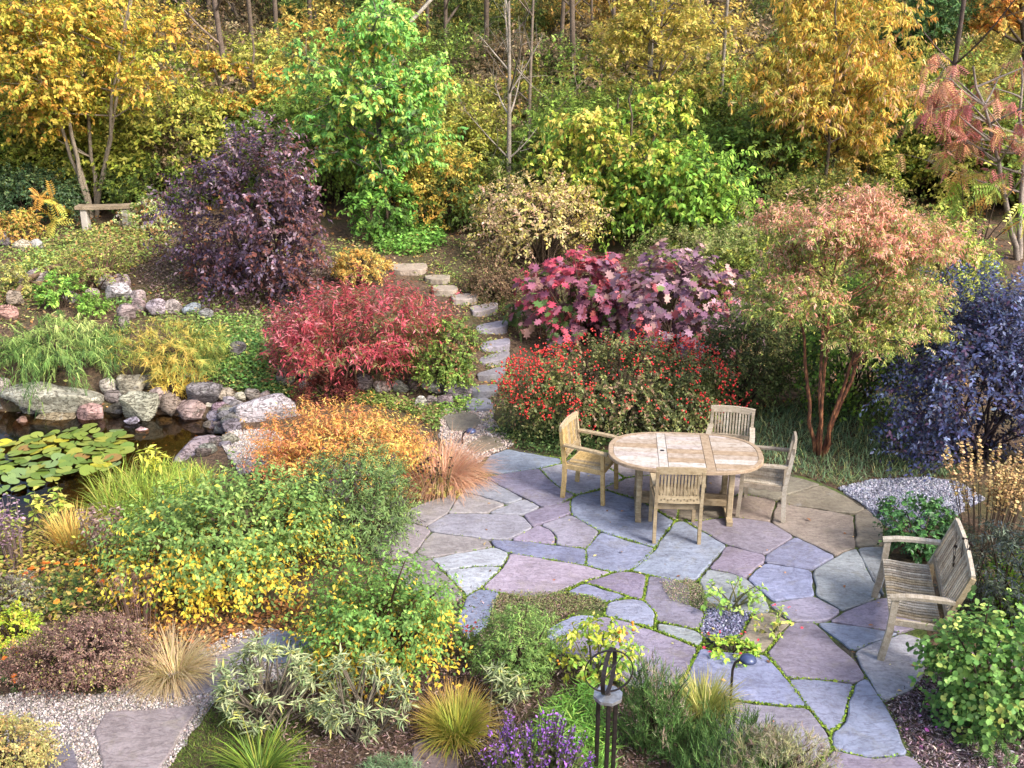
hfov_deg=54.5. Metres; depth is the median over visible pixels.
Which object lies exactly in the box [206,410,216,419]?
pond stone
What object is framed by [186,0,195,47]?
bare tree
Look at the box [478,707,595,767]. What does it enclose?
salvia
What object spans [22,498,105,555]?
straw grass
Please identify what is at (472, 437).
pebbles
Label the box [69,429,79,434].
lily pad
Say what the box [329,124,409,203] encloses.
undergrowth bush
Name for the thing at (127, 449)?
lily pad
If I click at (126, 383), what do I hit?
boulder
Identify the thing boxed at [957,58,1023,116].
undergrowth bush
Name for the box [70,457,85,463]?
lily pad
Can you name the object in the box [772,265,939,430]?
shrub
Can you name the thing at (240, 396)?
boulder
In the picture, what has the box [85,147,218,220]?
shrub
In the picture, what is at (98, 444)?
lily pad
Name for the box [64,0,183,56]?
undergrowth bush
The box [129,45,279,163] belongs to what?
undergrowth bush
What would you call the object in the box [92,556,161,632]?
perennial
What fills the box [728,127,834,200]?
undergrowth bush
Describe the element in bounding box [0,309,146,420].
weeping conifer
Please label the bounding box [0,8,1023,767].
ground
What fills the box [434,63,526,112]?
undergrowth bush
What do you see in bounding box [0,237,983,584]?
fallen leaves
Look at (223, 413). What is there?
pond stone
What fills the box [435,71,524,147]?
undergrowth bush
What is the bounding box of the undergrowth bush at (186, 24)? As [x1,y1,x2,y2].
[91,0,226,57]
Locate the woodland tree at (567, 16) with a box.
[499,0,632,48]
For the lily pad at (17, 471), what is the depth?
12.51 m
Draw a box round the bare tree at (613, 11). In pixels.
[608,0,615,36]
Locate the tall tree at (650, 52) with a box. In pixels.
[647,0,675,91]
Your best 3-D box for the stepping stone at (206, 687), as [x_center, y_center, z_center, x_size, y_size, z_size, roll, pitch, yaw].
[-2.477,2.437,8.496,0.357,0.059,1.010,10,22,25]
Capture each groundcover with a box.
[0,220,172,303]
[0,234,890,400]
[113,296,264,338]
[193,317,299,396]
[317,387,446,430]
[366,218,447,255]
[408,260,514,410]
[430,393,483,414]
[487,412,639,455]
[490,589,608,642]
[522,675,624,767]
[660,576,715,608]
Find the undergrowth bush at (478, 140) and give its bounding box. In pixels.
[350,78,521,199]
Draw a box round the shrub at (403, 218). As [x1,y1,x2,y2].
[336,172,421,241]
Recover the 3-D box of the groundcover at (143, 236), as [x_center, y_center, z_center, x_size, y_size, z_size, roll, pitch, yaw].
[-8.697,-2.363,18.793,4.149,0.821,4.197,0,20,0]
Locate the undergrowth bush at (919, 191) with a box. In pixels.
[862,77,1012,198]
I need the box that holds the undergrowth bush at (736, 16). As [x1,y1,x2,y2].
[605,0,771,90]
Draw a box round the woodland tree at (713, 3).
[669,0,774,47]
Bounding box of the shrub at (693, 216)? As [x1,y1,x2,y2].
[585,131,779,255]
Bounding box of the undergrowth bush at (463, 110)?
[434,93,506,156]
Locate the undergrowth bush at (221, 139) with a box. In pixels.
[168,92,288,197]
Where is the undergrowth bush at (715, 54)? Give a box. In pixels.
[652,35,762,110]
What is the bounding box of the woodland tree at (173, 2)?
[158,0,233,28]
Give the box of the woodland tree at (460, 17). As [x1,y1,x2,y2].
[431,0,554,38]
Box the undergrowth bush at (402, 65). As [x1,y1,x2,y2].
[311,55,412,90]
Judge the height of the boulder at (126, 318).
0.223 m
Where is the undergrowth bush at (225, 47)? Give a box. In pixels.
[194,35,250,67]
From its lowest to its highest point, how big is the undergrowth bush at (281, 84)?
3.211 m
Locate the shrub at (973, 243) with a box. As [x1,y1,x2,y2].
[870,198,1014,324]
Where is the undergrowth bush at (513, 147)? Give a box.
[468,116,560,191]
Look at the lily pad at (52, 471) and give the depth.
12.55 m
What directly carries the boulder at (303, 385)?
on the ground at (344, 230)
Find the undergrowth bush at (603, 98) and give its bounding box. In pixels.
[533,71,681,208]
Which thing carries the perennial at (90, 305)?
on the ground at (344, 230)
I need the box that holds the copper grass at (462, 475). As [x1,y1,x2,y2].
[386,421,510,507]
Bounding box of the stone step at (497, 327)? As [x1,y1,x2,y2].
[476,320,507,333]
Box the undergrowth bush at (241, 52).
[189,24,324,91]
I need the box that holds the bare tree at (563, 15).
[558,0,580,59]
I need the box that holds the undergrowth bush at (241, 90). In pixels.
[211,81,297,126]
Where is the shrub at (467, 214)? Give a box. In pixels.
[408,141,551,238]
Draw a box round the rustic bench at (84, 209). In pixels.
[74,203,131,230]
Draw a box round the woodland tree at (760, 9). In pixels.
[724,0,843,29]
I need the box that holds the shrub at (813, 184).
[717,158,945,272]
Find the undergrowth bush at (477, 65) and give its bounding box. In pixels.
[441,49,523,91]
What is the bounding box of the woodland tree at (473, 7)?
[408,0,517,62]
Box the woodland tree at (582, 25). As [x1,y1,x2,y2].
[516,7,612,93]
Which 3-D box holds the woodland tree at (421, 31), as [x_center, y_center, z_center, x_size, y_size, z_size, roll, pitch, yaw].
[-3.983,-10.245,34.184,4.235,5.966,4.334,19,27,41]
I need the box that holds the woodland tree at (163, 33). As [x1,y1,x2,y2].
[130,15,206,67]
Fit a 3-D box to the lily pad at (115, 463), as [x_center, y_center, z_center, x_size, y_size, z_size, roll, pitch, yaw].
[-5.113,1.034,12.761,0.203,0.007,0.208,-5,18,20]
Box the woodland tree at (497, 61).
[441,27,525,92]
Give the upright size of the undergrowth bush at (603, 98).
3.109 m
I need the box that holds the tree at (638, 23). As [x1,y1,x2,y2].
[556,0,756,105]
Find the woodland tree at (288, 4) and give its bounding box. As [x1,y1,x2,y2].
[248,0,371,45]
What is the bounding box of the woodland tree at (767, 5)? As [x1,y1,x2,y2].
[741,0,863,38]
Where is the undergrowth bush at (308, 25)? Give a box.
[255,0,414,78]
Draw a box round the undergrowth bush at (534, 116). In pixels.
[493,72,642,216]
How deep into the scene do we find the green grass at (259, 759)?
7.32 m
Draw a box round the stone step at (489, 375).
[477,367,504,381]
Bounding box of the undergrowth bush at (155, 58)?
[79,24,176,122]
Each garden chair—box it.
[559,411,617,505]
[648,467,706,544]
[705,405,755,497]
[735,431,796,522]
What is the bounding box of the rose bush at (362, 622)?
[271,532,478,713]
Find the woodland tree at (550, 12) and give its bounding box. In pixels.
[513,0,607,35]
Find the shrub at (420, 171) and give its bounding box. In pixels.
[388,146,490,234]
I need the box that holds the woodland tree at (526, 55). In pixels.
[482,32,543,79]
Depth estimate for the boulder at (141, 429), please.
13.86 m
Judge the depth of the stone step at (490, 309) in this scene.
16.94 m
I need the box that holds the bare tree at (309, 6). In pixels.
[307,0,313,40]
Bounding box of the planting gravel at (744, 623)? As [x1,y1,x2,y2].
[701,609,748,644]
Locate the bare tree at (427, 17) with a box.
[426,0,429,44]
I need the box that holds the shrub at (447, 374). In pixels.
[397,311,484,394]
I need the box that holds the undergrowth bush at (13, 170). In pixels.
[0,116,46,205]
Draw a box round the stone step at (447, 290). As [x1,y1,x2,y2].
[432,285,457,295]
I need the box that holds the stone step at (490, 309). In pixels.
[470,302,497,316]
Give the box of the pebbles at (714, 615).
[700,602,750,643]
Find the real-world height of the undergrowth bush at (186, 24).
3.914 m
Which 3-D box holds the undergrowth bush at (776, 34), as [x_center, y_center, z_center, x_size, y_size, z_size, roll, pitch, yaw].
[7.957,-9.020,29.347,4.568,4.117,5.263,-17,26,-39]
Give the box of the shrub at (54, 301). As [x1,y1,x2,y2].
[30,269,90,309]
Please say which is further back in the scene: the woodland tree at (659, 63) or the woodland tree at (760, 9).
the woodland tree at (760, 9)
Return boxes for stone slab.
[389,263,427,275]
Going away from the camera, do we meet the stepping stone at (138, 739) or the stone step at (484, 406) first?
the stepping stone at (138, 739)
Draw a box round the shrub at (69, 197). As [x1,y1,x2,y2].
[0,160,95,228]
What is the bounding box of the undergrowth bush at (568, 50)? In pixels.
[518,29,635,95]
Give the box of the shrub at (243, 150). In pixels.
[184,110,309,210]
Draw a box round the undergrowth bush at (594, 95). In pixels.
[576,83,628,96]
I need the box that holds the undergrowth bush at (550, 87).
[512,76,567,98]
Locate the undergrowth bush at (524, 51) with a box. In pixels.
[448,20,580,87]
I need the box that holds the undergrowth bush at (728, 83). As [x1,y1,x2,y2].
[710,60,782,164]
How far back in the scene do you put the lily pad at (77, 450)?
13.10 m
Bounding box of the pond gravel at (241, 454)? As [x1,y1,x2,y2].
[226,436,265,473]
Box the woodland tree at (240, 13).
[164,0,320,51]
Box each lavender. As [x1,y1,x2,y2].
[602,648,694,767]
[645,694,815,767]
[702,717,843,767]
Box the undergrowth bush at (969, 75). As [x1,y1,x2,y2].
[930,50,1020,95]
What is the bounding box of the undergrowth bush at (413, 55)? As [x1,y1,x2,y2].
[374,20,507,89]
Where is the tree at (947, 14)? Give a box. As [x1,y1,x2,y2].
[838,0,993,171]
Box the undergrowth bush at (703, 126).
[633,78,755,191]
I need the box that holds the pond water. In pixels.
[0,411,223,521]
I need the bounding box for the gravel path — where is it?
[0,629,324,767]
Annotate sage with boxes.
[209,629,323,740]
[303,643,419,746]
[480,659,531,721]
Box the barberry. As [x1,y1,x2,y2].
[287,370,366,408]
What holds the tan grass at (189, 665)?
on the ground at (344, 230)
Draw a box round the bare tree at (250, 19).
[246,0,254,43]
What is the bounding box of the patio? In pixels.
[372,450,924,767]
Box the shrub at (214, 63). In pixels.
[169,36,308,119]
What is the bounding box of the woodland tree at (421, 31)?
[382,0,436,51]
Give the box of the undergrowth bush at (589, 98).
[553,86,616,148]
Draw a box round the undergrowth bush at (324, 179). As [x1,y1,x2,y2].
[227,64,382,214]
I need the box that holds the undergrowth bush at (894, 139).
[832,70,988,196]
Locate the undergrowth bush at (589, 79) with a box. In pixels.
[570,34,655,95]
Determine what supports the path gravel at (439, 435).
on the ground at (344, 230)
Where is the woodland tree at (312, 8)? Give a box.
[228,0,347,19]
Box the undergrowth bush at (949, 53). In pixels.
[882,29,965,87]
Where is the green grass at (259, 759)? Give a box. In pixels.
[202,713,320,767]
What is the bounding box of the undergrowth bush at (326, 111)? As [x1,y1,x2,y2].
[291,80,373,181]
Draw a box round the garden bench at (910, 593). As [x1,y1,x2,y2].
[871,518,975,670]
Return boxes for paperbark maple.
[721,177,996,457]
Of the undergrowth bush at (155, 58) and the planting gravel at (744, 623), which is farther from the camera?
the undergrowth bush at (155, 58)
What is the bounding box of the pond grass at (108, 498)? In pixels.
[68,450,224,536]
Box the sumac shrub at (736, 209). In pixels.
[677,187,763,257]
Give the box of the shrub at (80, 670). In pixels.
[0,609,164,701]
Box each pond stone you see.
[104,390,120,402]
[111,409,122,413]
[195,448,211,456]
[198,443,217,453]
[203,420,212,427]
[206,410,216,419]
[209,436,221,445]
[216,410,230,419]
[217,405,232,411]
[219,441,231,446]
[220,417,233,424]
[220,432,239,443]
[221,412,239,419]
[221,418,241,431]
[228,400,242,405]
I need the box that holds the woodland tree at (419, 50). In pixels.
[394,40,456,81]
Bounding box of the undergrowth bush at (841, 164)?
[728,68,898,209]
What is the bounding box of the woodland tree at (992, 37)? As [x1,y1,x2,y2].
[945,25,1017,49]
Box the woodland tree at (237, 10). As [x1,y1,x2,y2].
[167,0,333,50]
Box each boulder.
[0,232,14,245]
[0,304,18,320]
[0,377,10,391]
[0,382,104,413]
[6,290,24,305]
[10,274,24,286]
[12,239,30,251]
[16,416,26,422]
[25,268,48,282]
[29,239,44,248]
[36,412,76,419]
[63,291,77,302]
[76,403,103,419]
[85,288,99,296]
[96,274,115,289]
[99,378,118,393]
[103,402,122,412]
[105,282,131,300]
[113,274,130,285]
[116,303,135,319]
[116,374,145,394]
[118,316,129,328]
[119,391,159,420]
[124,416,139,423]
[130,290,146,302]
[132,298,146,312]
[136,427,147,430]
[144,375,153,388]
[146,298,165,314]
[149,387,170,407]
[160,392,180,415]
[165,299,182,313]
[173,435,220,461]
[176,400,205,419]
[182,302,200,314]
[183,372,198,382]
[186,382,222,403]
[198,308,212,318]
[211,402,226,410]
[218,387,234,401]
[223,396,236,403]
[228,341,246,360]
[229,393,299,422]
[234,392,245,400]
[244,388,259,399]
[259,390,269,396]
[276,364,298,385]
[298,365,317,380]
[299,381,312,388]
[354,374,372,392]
[373,381,391,393]
[391,380,408,392]
[408,376,421,391]
[415,396,426,407]
[422,379,444,393]
[426,395,436,406]
[437,394,453,405]
[443,381,472,398]
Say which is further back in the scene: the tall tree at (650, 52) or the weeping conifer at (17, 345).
the tall tree at (650, 52)
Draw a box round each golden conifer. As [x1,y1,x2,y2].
[105,314,238,390]
[143,355,207,398]
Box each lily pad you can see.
[0,439,11,445]
[0,465,14,472]
[0,485,9,491]
[1,472,15,481]
[6,478,19,483]
[7,450,22,455]
[8,441,20,444]
[10,467,25,477]
[11,445,20,450]
[11,485,25,491]
[14,459,28,463]
[18,445,30,450]
[19,435,33,441]
[19,456,31,462]
[20,462,37,465]
[20,473,30,477]
[22,448,38,453]
[23,437,40,442]
[25,465,38,472]
[26,478,39,482]
[27,480,45,486]
[28,444,46,447]
[30,431,43,437]
[30,440,45,443]
[30,471,49,478]
[31,454,42,459]
[41,460,58,467]
[42,435,55,441]
[42,447,60,454]
[45,476,59,481]
[46,468,56,473]
[51,453,65,459]
[52,471,68,475]
[54,438,68,441]
[55,466,71,472]
[57,432,69,438]
[59,442,75,448]
[59,461,72,466]
[61,434,75,438]
[61,453,76,460]
[62,427,77,431]
[66,447,82,455]
[68,469,78,473]
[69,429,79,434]
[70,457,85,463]
[73,432,88,436]
[74,453,90,458]
[75,463,88,468]
[76,436,90,439]
[76,441,93,445]
[79,426,91,431]
[79,446,95,453]
[79,465,97,475]
[80,459,92,462]
[82,423,97,427]
[86,451,103,453]
[89,427,99,432]
[92,456,106,463]
[93,432,103,437]
[93,442,104,446]
[93,462,111,466]
[94,437,107,441]
[95,447,109,449]
[96,465,110,470]
[101,449,119,457]
[102,432,112,437]
[102,442,118,447]
[104,453,121,461]
[105,437,115,442]
[108,461,120,467]
[112,431,126,437]
[112,439,126,443]
[112,446,124,450]
[118,434,134,437]
[119,446,134,453]
[120,442,133,446]
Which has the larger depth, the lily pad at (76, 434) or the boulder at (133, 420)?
the boulder at (133, 420)
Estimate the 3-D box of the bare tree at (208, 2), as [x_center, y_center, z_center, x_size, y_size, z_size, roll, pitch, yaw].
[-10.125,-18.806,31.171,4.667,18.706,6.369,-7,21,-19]
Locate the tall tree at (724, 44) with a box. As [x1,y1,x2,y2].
[698,0,733,121]
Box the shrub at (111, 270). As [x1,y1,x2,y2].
[51,237,138,291]
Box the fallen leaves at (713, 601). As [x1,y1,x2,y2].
[439,448,913,727]
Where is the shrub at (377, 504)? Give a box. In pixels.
[279,433,424,574]
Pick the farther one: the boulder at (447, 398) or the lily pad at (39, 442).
the boulder at (447, 398)
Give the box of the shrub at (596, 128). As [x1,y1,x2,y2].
[519,79,761,246]
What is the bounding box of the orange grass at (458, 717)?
[408,676,503,767]
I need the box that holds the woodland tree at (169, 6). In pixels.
[117,0,214,48]
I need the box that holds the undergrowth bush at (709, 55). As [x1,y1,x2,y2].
[653,30,846,129]
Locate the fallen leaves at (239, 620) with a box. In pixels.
[105,595,326,655]
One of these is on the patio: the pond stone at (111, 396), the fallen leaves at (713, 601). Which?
the fallen leaves at (713, 601)
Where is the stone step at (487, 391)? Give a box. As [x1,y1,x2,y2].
[471,384,497,397]
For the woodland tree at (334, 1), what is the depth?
40.84 m
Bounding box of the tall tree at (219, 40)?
[172,0,229,87]
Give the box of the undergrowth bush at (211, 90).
[123,58,244,145]
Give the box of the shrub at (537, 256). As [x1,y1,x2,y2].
[457,166,618,270]
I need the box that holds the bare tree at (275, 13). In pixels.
[272,0,279,51]
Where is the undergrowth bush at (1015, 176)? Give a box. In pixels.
[945,77,1023,213]
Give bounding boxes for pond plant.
[24,483,72,536]
[134,443,171,483]
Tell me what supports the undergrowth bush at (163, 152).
on the ground at (344, 230)
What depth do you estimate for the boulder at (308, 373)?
14.69 m
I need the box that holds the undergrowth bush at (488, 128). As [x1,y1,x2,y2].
[409,107,535,200]
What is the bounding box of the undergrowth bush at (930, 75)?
[901,45,971,84]
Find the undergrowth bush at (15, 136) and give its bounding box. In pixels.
[0,92,66,190]
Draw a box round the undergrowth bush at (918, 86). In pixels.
[817,67,936,174]
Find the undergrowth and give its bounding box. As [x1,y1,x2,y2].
[0,513,142,628]
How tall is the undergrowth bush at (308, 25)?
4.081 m
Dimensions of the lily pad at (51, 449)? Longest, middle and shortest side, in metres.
0.236 x 0.235 x 0.008 m
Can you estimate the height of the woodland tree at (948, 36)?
4.901 m
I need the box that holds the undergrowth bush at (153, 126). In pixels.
[102,67,253,202]
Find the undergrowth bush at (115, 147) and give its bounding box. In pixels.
[36,97,182,200]
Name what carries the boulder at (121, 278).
on the ground at (344, 230)
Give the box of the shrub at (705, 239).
[618,218,779,310]
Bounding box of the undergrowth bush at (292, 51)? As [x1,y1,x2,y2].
[232,30,333,68]
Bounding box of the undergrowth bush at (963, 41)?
[913,31,985,77]
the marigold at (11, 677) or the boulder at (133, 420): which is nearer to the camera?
the marigold at (11, 677)
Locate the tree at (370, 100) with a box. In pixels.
[256,0,468,219]
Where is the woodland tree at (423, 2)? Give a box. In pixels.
[319,0,483,37]
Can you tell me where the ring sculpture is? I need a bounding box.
[584,647,633,767]
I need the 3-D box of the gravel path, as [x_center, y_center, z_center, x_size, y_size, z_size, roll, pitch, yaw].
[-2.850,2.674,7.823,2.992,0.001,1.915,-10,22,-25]
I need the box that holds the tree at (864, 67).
[726,0,949,212]
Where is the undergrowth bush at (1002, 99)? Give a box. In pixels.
[950,78,1023,200]
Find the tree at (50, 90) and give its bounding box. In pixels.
[0,0,198,217]
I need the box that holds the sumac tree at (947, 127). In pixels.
[894,42,1023,260]
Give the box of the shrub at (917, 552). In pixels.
[872,491,968,563]
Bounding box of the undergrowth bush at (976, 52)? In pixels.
[894,35,1003,93]
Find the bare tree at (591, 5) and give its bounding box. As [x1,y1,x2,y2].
[567,0,592,23]
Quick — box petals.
[904,703,952,750]
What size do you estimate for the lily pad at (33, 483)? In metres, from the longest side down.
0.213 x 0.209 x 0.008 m
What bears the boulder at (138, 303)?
on the ground at (344, 230)
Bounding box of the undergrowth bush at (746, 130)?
[692,89,838,211]
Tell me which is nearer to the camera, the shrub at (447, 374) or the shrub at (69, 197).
the shrub at (447, 374)
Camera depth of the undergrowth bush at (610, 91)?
26.95 m
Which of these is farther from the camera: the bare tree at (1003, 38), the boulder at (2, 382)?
the bare tree at (1003, 38)
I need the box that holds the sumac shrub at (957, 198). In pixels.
[934,169,1023,263]
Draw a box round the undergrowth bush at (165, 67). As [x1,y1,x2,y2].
[27,49,195,154]
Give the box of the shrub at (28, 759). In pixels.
[0,710,73,767]
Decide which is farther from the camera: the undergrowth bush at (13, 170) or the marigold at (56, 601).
the undergrowth bush at (13, 170)
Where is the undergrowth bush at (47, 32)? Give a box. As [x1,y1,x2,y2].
[0,1,79,44]
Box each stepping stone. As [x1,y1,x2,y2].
[47,745,77,767]
[94,705,196,767]
[165,639,264,696]
[261,631,325,663]
[412,737,459,767]
[444,412,480,431]
[467,436,503,452]
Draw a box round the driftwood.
[15,262,66,291]
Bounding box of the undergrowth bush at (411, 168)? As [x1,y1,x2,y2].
[352,106,455,202]
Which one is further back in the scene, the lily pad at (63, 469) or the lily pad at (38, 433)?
the lily pad at (38, 433)
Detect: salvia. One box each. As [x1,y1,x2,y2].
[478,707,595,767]
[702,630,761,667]
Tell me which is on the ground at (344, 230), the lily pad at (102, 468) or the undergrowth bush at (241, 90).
the undergrowth bush at (241, 90)
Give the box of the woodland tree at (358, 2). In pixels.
[279,0,449,59]
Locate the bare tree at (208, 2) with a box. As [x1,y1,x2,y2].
[206,0,212,25]
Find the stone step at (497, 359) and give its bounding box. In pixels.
[479,352,509,366]
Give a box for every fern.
[11,180,78,238]
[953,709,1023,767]
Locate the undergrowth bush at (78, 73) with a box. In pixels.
[2,61,124,139]
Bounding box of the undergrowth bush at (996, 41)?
[960,24,1021,71]
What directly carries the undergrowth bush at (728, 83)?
on the ground at (344, 230)
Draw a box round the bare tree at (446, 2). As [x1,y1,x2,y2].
[443,0,448,62]
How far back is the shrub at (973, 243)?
16.56 m
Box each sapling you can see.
[454,0,547,230]
[481,0,590,184]
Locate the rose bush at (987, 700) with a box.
[906,585,1023,757]
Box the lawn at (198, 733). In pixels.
[170,692,313,767]
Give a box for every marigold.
[0,644,28,695]
[11,559,103,615]
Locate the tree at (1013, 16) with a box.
[963,0,1023,66]
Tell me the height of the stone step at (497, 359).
0.262 m
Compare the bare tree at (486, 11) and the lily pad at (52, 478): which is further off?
the bare tree at (486, 11)
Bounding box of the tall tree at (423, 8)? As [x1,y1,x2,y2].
[381,0,432,196]
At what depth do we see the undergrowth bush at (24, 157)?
21.80 m
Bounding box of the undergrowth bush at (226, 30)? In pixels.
[180,9,282,61]
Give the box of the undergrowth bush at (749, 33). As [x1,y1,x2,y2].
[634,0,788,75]
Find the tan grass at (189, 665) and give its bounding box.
[114,612,238,708]
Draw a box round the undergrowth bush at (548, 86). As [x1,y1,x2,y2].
[520,79,587,100]
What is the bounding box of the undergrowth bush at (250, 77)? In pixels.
[221,57,323,92]
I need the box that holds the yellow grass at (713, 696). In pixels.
[663,663,753,738]
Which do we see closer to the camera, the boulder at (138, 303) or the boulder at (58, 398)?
the boulder at (58, 398)
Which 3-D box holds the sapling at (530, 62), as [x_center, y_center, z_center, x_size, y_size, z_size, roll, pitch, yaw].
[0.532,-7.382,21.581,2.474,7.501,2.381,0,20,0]
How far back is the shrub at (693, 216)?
18.92 m
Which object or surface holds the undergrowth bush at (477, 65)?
on the ground at (344, 230)
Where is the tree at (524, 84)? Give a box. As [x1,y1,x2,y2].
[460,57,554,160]
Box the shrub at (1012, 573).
[976,550,1023,634]
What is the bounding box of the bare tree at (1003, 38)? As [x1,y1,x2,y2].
[999,28,1006,64]
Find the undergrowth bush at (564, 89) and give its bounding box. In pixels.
[513,84,596,160]
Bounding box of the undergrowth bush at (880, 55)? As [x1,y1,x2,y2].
[781,33,921,108]
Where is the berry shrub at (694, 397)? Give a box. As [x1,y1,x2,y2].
[481,324,757,450]
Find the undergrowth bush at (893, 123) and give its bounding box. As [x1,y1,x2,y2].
[862,72,968,190]
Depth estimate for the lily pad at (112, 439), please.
13.47 m
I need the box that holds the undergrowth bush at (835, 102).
[760,54,899,175]
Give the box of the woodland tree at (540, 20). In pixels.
[451,0,579,59]
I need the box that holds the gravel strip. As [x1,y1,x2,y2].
[844,478,984,526]
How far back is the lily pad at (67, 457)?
12.97 m
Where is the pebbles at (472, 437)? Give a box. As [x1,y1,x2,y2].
[439,407,513,467]
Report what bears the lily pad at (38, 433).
on the pond water
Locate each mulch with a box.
[124,239,336,329]
[278,588,824,767]
[884,640,1023,767]
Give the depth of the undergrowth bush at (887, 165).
22.75 m
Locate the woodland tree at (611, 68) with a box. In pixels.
[564,38,637,94]
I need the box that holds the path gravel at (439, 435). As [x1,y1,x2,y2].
[438,409,513,461]
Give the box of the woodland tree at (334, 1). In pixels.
[293,0,430,32]
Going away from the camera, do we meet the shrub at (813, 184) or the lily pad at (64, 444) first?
the lily pad at (64, 444)
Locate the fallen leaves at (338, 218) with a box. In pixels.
[8,178,1016,250]
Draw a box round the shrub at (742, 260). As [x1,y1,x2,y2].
[688,214,852,334]
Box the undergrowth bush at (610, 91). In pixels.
[589,74,645,108]
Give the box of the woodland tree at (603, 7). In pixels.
[556,0,658,40]
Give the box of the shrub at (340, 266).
[330,247,396,286]
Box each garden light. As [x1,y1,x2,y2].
[462,428,475,443]
[729,653,756,698]
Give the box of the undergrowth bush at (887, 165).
[820,134,918,205]
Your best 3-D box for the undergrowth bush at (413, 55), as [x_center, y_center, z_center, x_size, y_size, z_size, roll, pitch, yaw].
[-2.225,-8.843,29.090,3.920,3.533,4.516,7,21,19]
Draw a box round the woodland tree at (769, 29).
[750,16,792,45]
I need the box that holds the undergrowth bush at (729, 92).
[606,56,773,166]
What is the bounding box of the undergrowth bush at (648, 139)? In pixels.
[602,121,684,199]
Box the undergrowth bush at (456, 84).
[425,65,473,106]
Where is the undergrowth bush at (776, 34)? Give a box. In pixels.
[742,11,825,57]
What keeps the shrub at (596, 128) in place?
on the ground at (344, 230)
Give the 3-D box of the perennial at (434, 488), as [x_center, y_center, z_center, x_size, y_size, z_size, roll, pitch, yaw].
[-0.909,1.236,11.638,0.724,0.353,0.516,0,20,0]
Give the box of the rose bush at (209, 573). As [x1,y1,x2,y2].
[62,446,366,636]
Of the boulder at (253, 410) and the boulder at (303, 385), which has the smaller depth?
the boulder at (253, 410)
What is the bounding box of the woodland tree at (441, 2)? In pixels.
[423,0,522,43]
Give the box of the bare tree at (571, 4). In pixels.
[563,0,575,84]
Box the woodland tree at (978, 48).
[925,34,998,85]
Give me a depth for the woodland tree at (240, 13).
33.89 m
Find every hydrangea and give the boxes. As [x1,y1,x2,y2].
[501,244,644,354]
[590,238,770,363]
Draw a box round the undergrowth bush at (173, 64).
[140,42,243,92]
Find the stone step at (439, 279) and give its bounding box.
[425,275,449,283]
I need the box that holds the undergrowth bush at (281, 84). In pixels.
[245,52,358,138]
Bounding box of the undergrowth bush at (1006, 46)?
[955,31,1021,72]
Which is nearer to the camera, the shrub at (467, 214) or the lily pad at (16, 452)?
the lily pad at (16, 452)
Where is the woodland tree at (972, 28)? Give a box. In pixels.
[895,2,1018,65]
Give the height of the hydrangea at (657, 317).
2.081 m
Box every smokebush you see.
[138,107,332,320]
[850,253,1023,481]
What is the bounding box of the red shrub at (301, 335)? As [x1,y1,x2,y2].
[255,263,468,392]
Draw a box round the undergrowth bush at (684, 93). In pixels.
[605,75,748,172]
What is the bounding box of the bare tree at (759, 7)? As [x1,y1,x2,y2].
[749,0,771,27]
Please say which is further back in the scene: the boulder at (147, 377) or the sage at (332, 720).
the boulder at (147, 377)
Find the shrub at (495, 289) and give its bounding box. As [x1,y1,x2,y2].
[462,254,529,306]
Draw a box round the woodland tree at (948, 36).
[860,11,980,50]
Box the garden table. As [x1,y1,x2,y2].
[608,432,763,526]
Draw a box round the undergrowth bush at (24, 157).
[0,77,124,199]
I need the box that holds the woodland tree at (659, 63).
[615,27,705,93]
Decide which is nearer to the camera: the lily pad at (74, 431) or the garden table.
the garden table
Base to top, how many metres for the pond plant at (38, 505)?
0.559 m
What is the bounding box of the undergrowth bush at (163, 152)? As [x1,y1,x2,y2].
[136,103,275,201]
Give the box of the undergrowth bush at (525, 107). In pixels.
[463,77,578,158]
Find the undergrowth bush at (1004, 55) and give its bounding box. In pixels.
[968,47,1021,84]
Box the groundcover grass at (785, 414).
[716,388,964,486]
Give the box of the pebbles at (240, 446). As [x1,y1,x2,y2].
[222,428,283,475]
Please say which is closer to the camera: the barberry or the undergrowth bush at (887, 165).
the barberry
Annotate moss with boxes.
[387,451,925,767]
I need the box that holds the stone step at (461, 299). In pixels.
[451,293,477,304]
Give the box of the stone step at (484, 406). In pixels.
[466,398,492,411]
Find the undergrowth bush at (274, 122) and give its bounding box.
[194,88,329,207]
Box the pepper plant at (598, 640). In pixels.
[545,612,648,691]
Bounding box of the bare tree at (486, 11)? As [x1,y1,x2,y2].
[484,0,488,42]
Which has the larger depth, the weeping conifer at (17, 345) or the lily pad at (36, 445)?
the weeping conifer at (17, 345)
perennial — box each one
[0,207,46,242]
[0,260,32,294]
[0,492,24,569]
[0,566,49,642]
[0,595,44,656]
[17,248,65,275]
[72,290,115,318]
[75,502,124,576]
[90,475,213,562]
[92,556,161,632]
[107,195,177,232]
[237,392,450,502]
[356,750,424,767]
[404,477,460,499]
[409,448,453,498]
[445,621,480,662]
[464,601,569,696]
[700,575,767,615]
[752,603,802,639]
[933,513,1023,641]
[941,436,1023,553]
[947,529,992,642]
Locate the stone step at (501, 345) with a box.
[481,338,509,352]
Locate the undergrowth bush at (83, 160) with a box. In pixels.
[15,88,153,200]
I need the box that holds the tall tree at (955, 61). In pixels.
[904,0,1014,200]
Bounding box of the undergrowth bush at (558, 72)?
[526,60,586,94]
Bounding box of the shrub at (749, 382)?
[690,290,803,421]
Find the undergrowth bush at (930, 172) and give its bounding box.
[889,92,1023,213]
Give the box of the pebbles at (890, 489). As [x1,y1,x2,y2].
[838,476,984,531]
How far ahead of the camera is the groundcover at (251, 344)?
14.94 m

